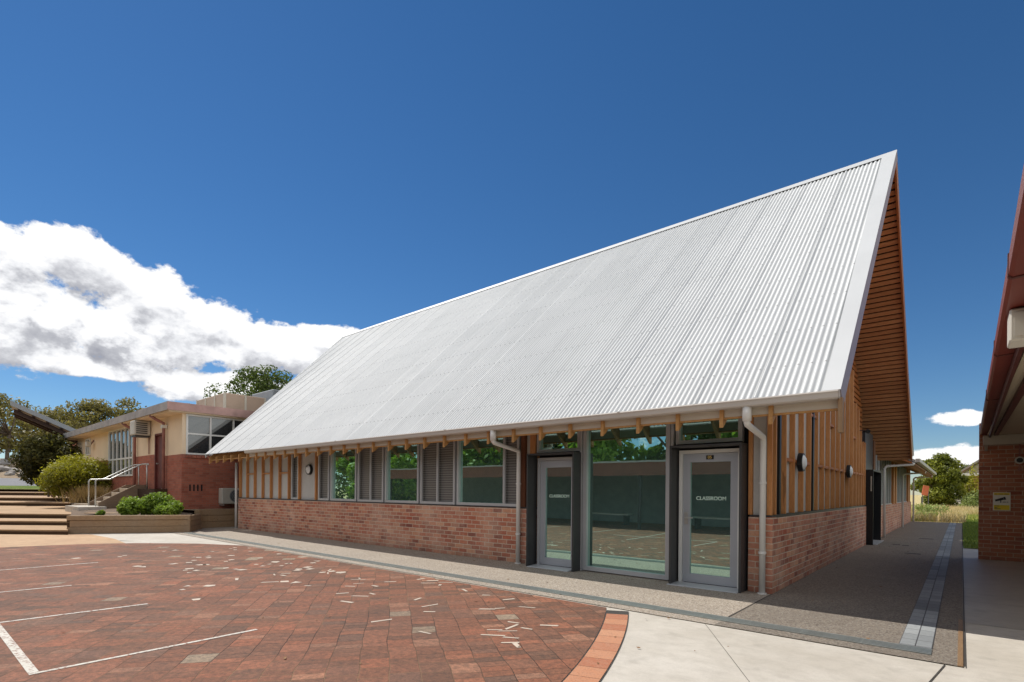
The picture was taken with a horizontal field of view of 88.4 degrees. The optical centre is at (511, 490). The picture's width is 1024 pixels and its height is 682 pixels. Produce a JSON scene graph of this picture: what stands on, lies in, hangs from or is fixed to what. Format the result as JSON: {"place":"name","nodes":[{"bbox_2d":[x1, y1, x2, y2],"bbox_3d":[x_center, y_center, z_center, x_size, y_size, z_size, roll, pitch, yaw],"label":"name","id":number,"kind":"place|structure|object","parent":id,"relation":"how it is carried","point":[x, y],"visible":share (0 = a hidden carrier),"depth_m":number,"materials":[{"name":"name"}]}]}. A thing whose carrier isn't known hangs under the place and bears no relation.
{"place":"outdoors","nodes":[
{"label":"outdoors","id":0,"kind":"place"},
{"bbox_2d":[0,458,20,477],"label":"hillside","id":1,"kind":"structure","parent":0,"point":[2,475],"depth_m":64.94,"materials":[{"name":"plant"}]},
{"bbox_2d":[0,459,10,464],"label":"boulder","id":2,"kind":"object","parent":1,"relation":"on","point":[2,462],"visible":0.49,"depth_m":73.19,"materials":[{"name":"grey stone"}]},
{"bbox_2d":[0,408,16,451],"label":"gum tree","id":3,"kind":"object","parent":1,"relation":"on","point":[9,425],"visible":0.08,"depth_m":97.86,"materials":[{"name":"green plant"}]},
{"bbox_2d":[4,472,14,475],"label":"boulder","id":4,"kind":"object","parent":1,"relation":"on","point":[8,473],"visible":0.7,"depth_m":63.69,"materials":[{"name":"grey stone"}]},
{"bbox_2d":[8,468,20,472],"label":"boulder","id":5,"kind":"object","parent":1,"relation":"on","point":[12,470],"visible":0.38,"depth_m":65.70,"materials":[{"name":"grey stone"}]},
{"bbox_2d":[0,393,48,460],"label":"gum tree","id":6,"kind":"object","parent":1,"relation":"on","point":[7,445],"visible":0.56,"depth_m":77.81,"materials":[{"name":"green plant"}]},
{"bbox_2d":[0,420,48,452],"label":"gum tree","id":7,"kind":"object","parent":1,"relation":"on","point":[21,428],"visible":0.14,"depth_m":93.96,"materials":[{"name":"green plant"}]},
{"bbox_2d":[2,405,84,443],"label":"gum tree","id":8,"kind":"object","parent":1,"relation":"on","point":[46,412],"visible":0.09,"depth_m":90.28,"materials":[{"name":"green plant"}]},
{"bbox_2d":[46,397,127,443],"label":"gum tree","id":9,"kind":"object","parent":1,"relation":"on","point":[84,407],"visible":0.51,"depth_m":82.53,"materials":[{"name":"green plant"}]},
{"bbox_2d":[70,396,146,442],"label":"gum tree","id":10,"kind":"object","parent":1,"relation":"on","point":[125,402],"visible":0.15,"depth_m":86.69,"materials":[{"name":"green plant"}]},
{"bbox_2d":[0,478,35,485],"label":"road","id":11,"kind":"structure","parent":0,"point":[11,482],"depth_m":56.33,"materials":[{"name":"grey asphalt"}]},
{"bbox_2d":[0,486,45,489],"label":"lawn","id":12,"kind":"structure","parent":0,"point":[18,487],"depth_m":47.61,"materials":[{"name":"green plant"}]},
{"bbox_2d":[0,534,123,546],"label":"tan paving","id":13,"kind":"structure","parent":0,"point":[13,540],"depth_m":13.74,"materials":[{"name":"concrete"}]},
{"bbox_2d":[71,499,193,514],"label":"garden bank","id":14,"kind":"structure","parent":0,"point":[77,512],"depth_m":18.84,"materials":[{"name":"brown soil"}]},
{"bbox_2d":[4,431,81,496],"bbox_3d":[-25.529,-1.474,29.067,3.480,3.626,3.629,0,0,41],"label":"round bush","id":15,"kind":"object","parent":14,"relation":"on","point":[38,452],"visible":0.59,"depth_m":28.10,"materials":[{"name":"green plant"}]},
{"bbox_2d":[33,450,114,501],"bbox_3d":[-20.503,-0.682,25.021,3.192,2.542,3.491,0,0,41],"label":"lime bush","id":16,"kind":"object","parent":14,"relation":"on","point":[75,473],"visible":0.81,"depth_m":24.28,"materials":[{"name":"green plant"}]},
{"bbox_2d":[50,483,117,502],"bbox_3d":[-18.633,0.086,23.199,2.464,0.849,3.086,0,0,-31],"label":"dry shrub","id":17,"kind":"object","parent":14,"relation":"on","point":[80,496],"visible":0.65,"depth_m":22.78,"materials":[{"name":"brown plant"}]},
{"bbox_2d":[65,505,106,511],"bbox_3d":[-16.489,0.768,20.350,2.300,0.360,0.840,0,0,41],"label":"step apron","id":18,"kind":"object","parent":14,"relation":"on","point":[68,508],"visible":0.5,"depth_m":19.87,"materials":[{"name":"concrete"}]},
{"bbox_2d":[88,463,148,505],"bbox_3d":[-15.652,-0.253,20.944,1.942,1.715,1.572,0,0,41],"label":"handrail","id":19,"kind":"object","parent":18,"relation":"on","point":[146,464],"visible":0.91,"depth_m":21.01,"materials":[{"name":"metal"}]},
{"bbox_2d":[89,485,166,507],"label":"entry steps","id":20,"kind":"structure","parent":14,"relation":"on","point":[112,499],"depth_m":20.79,"materials":[{"name":"concrete"}]},
{"bbox_2d":[63,401,254,519],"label":"school block","id":21,"kind":"structure","parent":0,"point":[185,438],"depth_m":20.06,"materials":[{"name":"red brick"}]},
{"bbox_2d":[85,438,90,455],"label":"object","id":22,"kind":"structure","parent":21,"relation":"in","point":[87,449],"depth_m":28.24,"materials":[{"name":"white paint"}]},
{"bbox_2d":[85,440,93,446],"bbox_3d":[-22.000,-2.478,27.457,0.350,0.365,0.356,0,0,41],"label":"flood light","id":23,"kind":"object","parent":21,"relation":"attached to","point":[88,444],"visible":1,"depth_m":27.30,"materials":[{"name":"white plastic"}]},
{"bbox_2d":[108,427,132,476],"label":"window","id":24,"kind":"structure","parent":21,"relation":"in","point":[120,441],"depth_m":24.11,"materials":[{"name":"glass"}]},
{"bbox_2d":[130,420,150,453],"bbox_3d":[-15.075,-2.156,21.352,0.615,1.330,0.570,0,0,41],"label":"wall air conditioner","id":25,"kind":"object","parent":21,"relation":"attached to","point":[140,429],"depth_m":21.18,"materials":[{"name":"white plastic"}]},
{"bbox_2d":[156,435,161,488],"bbox_3d":[-13.822,-1.141,20.722,0.950,2.100,0.110,0,0,40],"label":"door","id":26,"kind":"structure","parent":21,"relation":"in","point":[159,438],"depth_m":20.84,"materials":[{"name":"red paint"}]},
{"bbox_2d":[186,414,244,455],"bbox_3d":[-10.248,-2.057,21.102,0.080,1.470,5.040,0,0,40],"label":"window","id":27,"kind":"structure","parent":21,"relation":"in","point":[203,433],"depth_m":19.69,"materials":[{"name":"clear glass"}]},
{"bbox_2d":[219,488,238,505],"bbox_3d":[-10.730,0.224,20.209,0.436,0.660,0.900,0,0,41],"label":"condenser unit","id":28,"kind":"object","parent":21,"relation":"attached to","point":[226,495],"visible":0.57,"depth_m":19.89,"materials":[{"name":"white metal"}]},
{"bbox_2d":[196,392,265,410],"bbox_3d":[-12.197,-3.558,22.803,3.070,0.820,1.680,0,0,41],"label":"raised roof parapet","id":29,"kind":"object","parent":21,"relation":"on","point":[236,401],"visible":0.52,"depth_m":21.79,"materials":[{"name":"beige paint"}]},
{"bbox_2d":[252,389,279,401],"bbox_3d":[-9.693,-3.738,24.709,2.120,1.220,4.050,0,0,41],"label":"roof duct","id":30,"kind":"object","parent":21,"relation":"on","point":[268,394],"visible":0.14,"depth_m":22.82,"materials":[{"name":"grey metal"}]},
{"bbox_2d":[0,543,605,681],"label":"brick paving","id":31,"kind":"structure","parent":0,"point":[338,640],"depth_m":5.48,"materials":[{"name":"red brick"}]},
{"bbox_2d":[0,562,256,674],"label":"line marking","id":32,"kind":"object","parent":31,"relation":"on","point":[29,667],"visible":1,"depth_m":4.53,"materials":[{"name":"white paint"}]},
{"bbox_2d":[72,548,557,646],"bbox_3d":[-3.715,1.343,8.175,10.387,0.001,3.229,0,0,41],"label":"paving inlay","id":33,"kind":"object","parent":31,"relation":"on","point":[516,644],"visible":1,"depth_m":7.51,"materials":[{"name":"tile"}]},
{"bbox_2d":[563,614,627,681],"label":"paving border","id":34,"kind":"object","parent":31,"relation":"on","point":[612,627],"visible":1,"depth_m":4.49,"materials":[{"name":"orange brick"}]},
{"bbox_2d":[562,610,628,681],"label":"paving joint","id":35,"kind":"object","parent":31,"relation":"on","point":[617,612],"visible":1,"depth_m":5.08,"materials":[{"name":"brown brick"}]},
{"bbox_2d":[170,526,771,624],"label":"aggregate path","id":36,"kind":"structure","parent":0,"point":[643,590],"depth_m":8.48,"materials":[{"name":"beige concrete"}]},
{"bbox_2d":[1,529,917,663],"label":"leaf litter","id":37,"kind":"object","parent":36,"relation":"on","point":[488,601],"visible":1,"depth_m":7.67,"materials":[{"name":"brown plant"}]},
{"bbox_2d":[186,532,931,654],"bbox_3d":[-3.204,1.347,10.420,18.010,0.014,0.200,0,0,41],"label":"drain grate","id":38,"kind":"object","parent":36,"relation":"on","point":[908,648],"visible":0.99,"depth_m":6.21,"materials":[{"name":"metal"}]},
{"bbox_2d":[205,150,913,594],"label":"classroom building","id":39,"kind":"structure","parent":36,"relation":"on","point":[671,402],"depth_m":10.28,"materials":[{"name":"white metal"}]},
{"bbox_2d":[291,454,297,498],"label":"window","id":40,"kind":"structure","parent":39,"relation":"in","point":[294,461],"depth_m":15.87,"materials":[{"name":"silver metal"}]},
{"bbox_2d":[305,464,312,474],"bbox_3d":[-5.896,-0.617,15.264,0.298,0.298,0.101,0,0,41],"label":"bulkhead lamp","id":41,"kind":"object","parent":39,"relation":"attached to","point":[309,469],"visible":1,"depth_m":15.21,"materials":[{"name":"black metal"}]},
{"bbox_2d":[318,451,330,499],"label":"window","id":42,"kind":"structure","parent":39,"relation":"in","point":[324,459],"depth_m":14.80,"materials":[{"name":"silver metal"}]},
{"bbox_2d":[330,449,357,500],"bbox_3d":[-4.481,-0.568,14.088,1.240,1.675,0.100,0,0,40],"label":"window","id":43,"kind":"structure","parent":39,"relation":"in","point":[343,467],"depth_m":14.11,"materials":[{"name":"clear glass"}]},
{"bbox_2d":[357,447,384,501],"bbox_3d":[-3.538,-0.561,13.283,1.100,1.675,0.100,0,0,40],"label":"window","id":44,"kind":"structure","parent":39,"relation":"in","point":[371,465],"depth_m":13.26,"materials":[{"name":"silver metal"}]},
{"bbox_2d":[385,444,419,502],"bbox_3d":[-2.583,-0.553,12.468,1.270,1.675,0.100,0,0,40],"label":"window","id":45,"kind":"structure","parent":39,"relation":"in","point":[402,466],"depth_m":12.49,"materials":[{"name":"clear glass"}]},
{"bbox_2d":[420,441,456,504],"bbox_3d":[-1.622,-0.545,11.646,1.140,1.675,0.100,0,0,40],"label":"window","id":46,"kind":"structure","parent":39,"relation":"in","point":[438,463],"depth_m":11.62,"materials":[{"name":"silver metal"}]},
{"bbox_2d":[456,436,520,506],"bbox_3d":[-0.489,-0.536,10.679,1.720,1.675,0.100,0,0,40],"label":"window","id":47,"kind":"structure","parent":39,"relation":"in","point":[486,473],"depth_m":10.71,"materials":[{"name":"clear glass"}]},
{"bbox_2d":[540,460,571,567],"bbox_3d":[0.843,0.404,9.529,0.782,1.906,0.050,0,0,40],"label":"door","id":48,"kind":"structure","parent":39,"relation":"in","point":[556,476],"depth_m":9.56,"materials":[{"name":"grey glass"}]},
{"bbox_2d":[537,431,579,452],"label":"window","id":49,"kind":"structure","parent":39,"relation":"in","point":[554,442],"depth_m":9.54,"materials":[{"name":"clear glass"}]},
{"bbox_2d":[582,424,670,579],"bbox_3d":[1.864,-0.005,8.665,1.580,2.760,0.100,0,0,40],"label":"window","id":50,"kind":"structure","parent":39,"relation":"in","point":[626,472],"depth_m":8.65,"materials":[{"name":"clear glass"}]},
{"bbox_2d":[676,418,743,444],"bbox_3d":[2.911,-1.027,7.779,0.970,0.640,0.100,0,0,40],"label":"window","id":51,"kind":"structure","parent":39,"relation":"in","point":[703,432],"depth_m":7.77,"materials":[{"name":"clear glass"}]},
{"bbox_2d":[683,452,737,587],"bbox_3d":[2.897,0.410,7.731,0.802,1.926,0.115,0,0,40],"label":"door","id":52,"kind":"structure","parent":39,"relation":"in","point":[710,480],"depth_m":7.75,"materials":[{"name":"grey glass"}]},
{"bbox_2d":[797,453,806,471],"bbox_3d":[4.613,-0.453,8.360,0.101,0.298,0.298,0,0,41],"label":"bulkhead lamp","id":53,"kind":"object","parent":39,"relation":"attached to","point":[801,462],"visible":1,"depth_m":8.28,"materials":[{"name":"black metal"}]},
{"bbox_2d":[846,465,852,477],"bbox_3d":[7.633,-0.439,11.896,0.101,0.298,0.298,0,0,41],"label":"bulkhead lamp","id":54,"kind":"object","parent":39,"relation":"attached to","point":[849,470],"visible":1,"depth_m":11.82,"materials":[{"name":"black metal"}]},
{"bbox_2d":[0,0,1023,494],"label":"sky","id":55,"kind":"structure","parent":0,"point":[193,193],"materials":[{"name":"blue"}]},
{"bbox_2d":[71,495,963,667],"bbox_3d":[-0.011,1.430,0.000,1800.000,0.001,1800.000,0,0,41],"label":"ground","id":56,"kind":"structure","parent":0,"point":[917,499],"depth_m":6.83,"materials":[{"name":"grey concrete"}]},
{"bbox_2d":[0,489,70,534],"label":"terrace steps","id":57,"kind":"structure","parent":56,"relation":"on","point":[26,511],"depth_m":19.00,"materials":[{"name":"beige concrete"}]},
{"bbox_2d":[10,400,77,496],"bbox_3d":[-27.932,-2.146,31.670,6.360,5.406,3.976,0,0,41],"label":"open shelter","id":58,"kind":"object","parent":57,"relation":"on","point":[35,418],"visible":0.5,"depth_m":29.54,"materials":[{"name":"dark brown metal"},{"name":"grey steel"}]},
{"bbox_2d":[203,364,292,398],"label":"gum tree","id":59,"kind":"object","parent":56,"relation":"on","point":[262,381],"visible":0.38,"depth_m":59.86,"materials":[{"name":"green plant"}]},
{"bbox_2d":[921,485,928,503],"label":"notice board","id":60,"kind":"object","parent":56,"relation":"on","point":[925,490],"visible":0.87,"depth_m":45.98,"materials":[{"name":"orange metal"}]},
{"bbox_2d":[914,511,942,516],"bbox_3d":[22.076,1.361,27.993,0.991,0.604,1.453,0,0,-16],"label":"garden shrub","id":61,"kind":"object","parent":56,"relation":"on","point":[924,512],"visible":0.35,"depth_m":27.89,"materials":[{"name":"green plant"}]},
{"bbox_2d":[911,503,951,512],"bbox_3d":[24.289,1.176,30.550,1.880,1.023,2.129,0,0,41],"label":"garden shrub","id":62,"kind":"object","parent":56,"relation":"on","point":[927,508],"visible":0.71,"depth_m":30.36,"materials":[{"name":"green plant"}]},
{"bbox_2d":[910,452,968,505],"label":"fig tree","id":63,"kind":"object","parent":56,"relation":"on","point":[943,482],"visible":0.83,"depth_m":47.89,"materials":[{"name":"green plant"}]},
{"bbox_2d":[911,503,977,522],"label":"meadow grass","id":64,"kind":"structure","parent":56,"relation":"on","point":[955,515],"depth_m":27.45,"materials":[{"name":"beige plant"}]},
{"bbox_2d":[911,509,977,521],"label":"green meadow grass","id":65,"kind":"structure","parent":56,"relation":"on","point":[973,517],"depth_m":28.07,"materials":[{"name":"green plant"}]},
{"bbox_2d":[934,462,976,495],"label":"garden tree","id":66,"kind":"object","parent":56,"relation":"on","point":[963,466],"visible":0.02,"depth_m":69.77,"materials":[{"name":"green plant"}]},
{"bbox_2d":[959,489,978,505],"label":"garden shrub","id":67,"kind":"object","parent":56,"relation":"on","point":[969,497],"visible":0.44,"depth_m":45.95,"materials":[{"name":"green plant"}]},
{"bbox_2d":[959,499,978,507],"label":"garden shrub","id":68,"kind":"object","parent":56,"relation":"on","point":[967,504],"visible":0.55,"depth_m":45.72,"materials":[{"name":"green plant"}]},
{"bbox_2d":[961,460,978,495],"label":"brick house","id":69,"kind":"structure","parent":56,"relation":"on","point":[967,468],"depth_m":57.95,"materials":[{"name":"grey tile"}]},
{"bbox_2d":[963,463,978,503],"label":"columnar shrub","id":70,"kind":"object","parent":56,"relation":"on","point":[971,484],"visible":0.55,"depth_m":54.74,"materials":[{"name":"green plant"}]},
{"bbox_2d":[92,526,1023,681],"bbox_3d":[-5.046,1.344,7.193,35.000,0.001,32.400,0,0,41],"label":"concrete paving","id":71,"kind":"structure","parent":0,"point":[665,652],"depth_m":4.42,"materials":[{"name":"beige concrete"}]},
{"bbox_2d":[67,514,200,533],"bbox_3d":[-12.016,1.016,17.217,3.222,0.535,2.420,0,0,-17],"label":"planter box","id":72,"kind":"object","parent":71,"relation":"on","point":[87,524],"visible":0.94,"depth_m":16.10,"materials":[{"name":"brown wood"}]},
{"bbox_2d":[95,510,105,514],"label":"leafy plant","id":73,"kind":"object","parent":72,"relation":"in","point":[101,512],"visible":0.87,"depth_m":17.04,"materials":[{"name":"green plant"}]},
{"bbox_2d":[116,496,145,514],"bbox_3d":[-12.431,0.534,17.265,0.911,0.826,1.022,0,0,-33],"label":"leafy plant","id":74,"kind":"object","parent":72,"relation":"in","point":[128,505],"visible":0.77,"depth_m":16.96,"materials":[{"name":"green plant"}]},
{"bbox_2d":[134,491,174,514],"bbox_3d":[-11.900,0.498,17.409,1.157,0.974,1.228,0,0,11],"label":"leafy plant","id":75,"kind":"object","parent":72,"relation":"in","point":[151,500],"visible":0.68,"depth_m":17.09,"materials":[{"name":"green plant"}]},
{"bbox_2d":[150,500,184,514],"bbox_3d":[-11.090,0.615,17.038,0.943,0.683,0.901,0,0,41],"label":"leafy plant","id":76,"kind":"object","parent":72,"relation":"in","point":[174,507],"visible":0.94,"depth_m":16.86,"materials":[{"name":"green plant"}]},
{"bbox_2d":[194,508,237,528],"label":"retaining wall","id":77,"kind":"structure","parent":71,"relation":"on","point":[212,518],"depth_m":18.63,"materials":[{"name":"brown wood"}]},
{"bbox_2d":[120,531,1020,681],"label":"slab joint","id":78,"kind":"object","parent":71,"relation":"on","point":[933,676],"visible":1,"depth_m":5.60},
{"bbox_2d":[715,521,963,666],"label":"alley path","id":79,"kind":"structure","parent":0,"point":[864,605],"depth_m":6.92,"materials":[{"name":"grey concrete"}]},
{"bbox_2d":[899,523,955,648],"bbox_3d":[12.411,1.471,15.022,0.240,0.001,27.020,0,0,41],"label":"paver strip","id":80,"kind":"object","parent":79,"relation":"on","point":[920,629],"visible":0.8,"depth_m":6.60,"materials":[{"name":"grey concrete"}]},
{"bbox_2d":[957,619,962,667],"bbox_3d":[4.257,1.426,4.998,0.036,0.037,2.055,0,0,41],"label":"rusty edge strip","id":81,"kind":"object","parent":79,"relation":"on","point":[960,645],"visible":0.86,"depth_m":4.82,"materials":[{"name":"brown metal"}]},
{"bbox_2d":[875,455,936,537],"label":"classroom wing","id":82,"kind":"structure","parent":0,"point":[895,497],"depth_m":20.07,"materials":[{"name":"red brick"}]},
{"bbox_2d":[875,455,891,504],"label":"window","id":83,"kind":"structure","parent":82,"relation":"in","point":[879,465],"depth_m":18.74,"materials":[{"name":"grey glass"}]},
{"bbox_2d":[897,466,906,502],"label":"window","id":84,"kind":"structure","parent":82,"relation":"in","point":[900,470],"depth_m":23.07,"materials":[{"name":"grey glass"}]},
{"bbox_2d":[962,515,977,548],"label":"lawn","id":85,"kind":"structure","parent":0,"point":[970,537],"depth_m":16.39,"materials":[{"name":"green plant"}]},
{"bbox_2d":[962,548,1023,629],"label":"walkway paving","id":86,"kind":"structure","parent":0,"point":[988,583],"depth_m":7.50,"materials":[{"name":"concrete"}]},
{"bbox_2d":[978,166,1023,561],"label":"brick verandah block","id":87,"kind":"structure","parent":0,"point":[1001,439],"depth_m":10.46,"materials":[{"name":"red brick"}]},
{"bbox_2d":[993,492,1010,510],"bbox_3d":[10.209,0.222,10.977,0.270,0.380,0.033,0,0,41],"label":"camera sign","id":88,"kind":"object","parent":87,"relation":"attached to","point":[1001,501],"visible":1,"depth_m":10.97,"materials":[{"name":"yellow"}]},
{"bbox_2d":[1007,307,1023,348],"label":"junction box","id":89,"kind":"object","parent":87,"relation":"attached to","point":[1015,329],"visible":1,"depth_m":3.56,"materials":[{"name":"white plastic"}]},
{"bbox_2d":[1015,444,1023,470],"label":"alarm conduit","id":90,"kind":"object","parent":87,"relation":"attached to","point":[1019,460],"visible":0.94,"depth_m":10.79,"materials":[{"name":"white plastic"}]}
]}

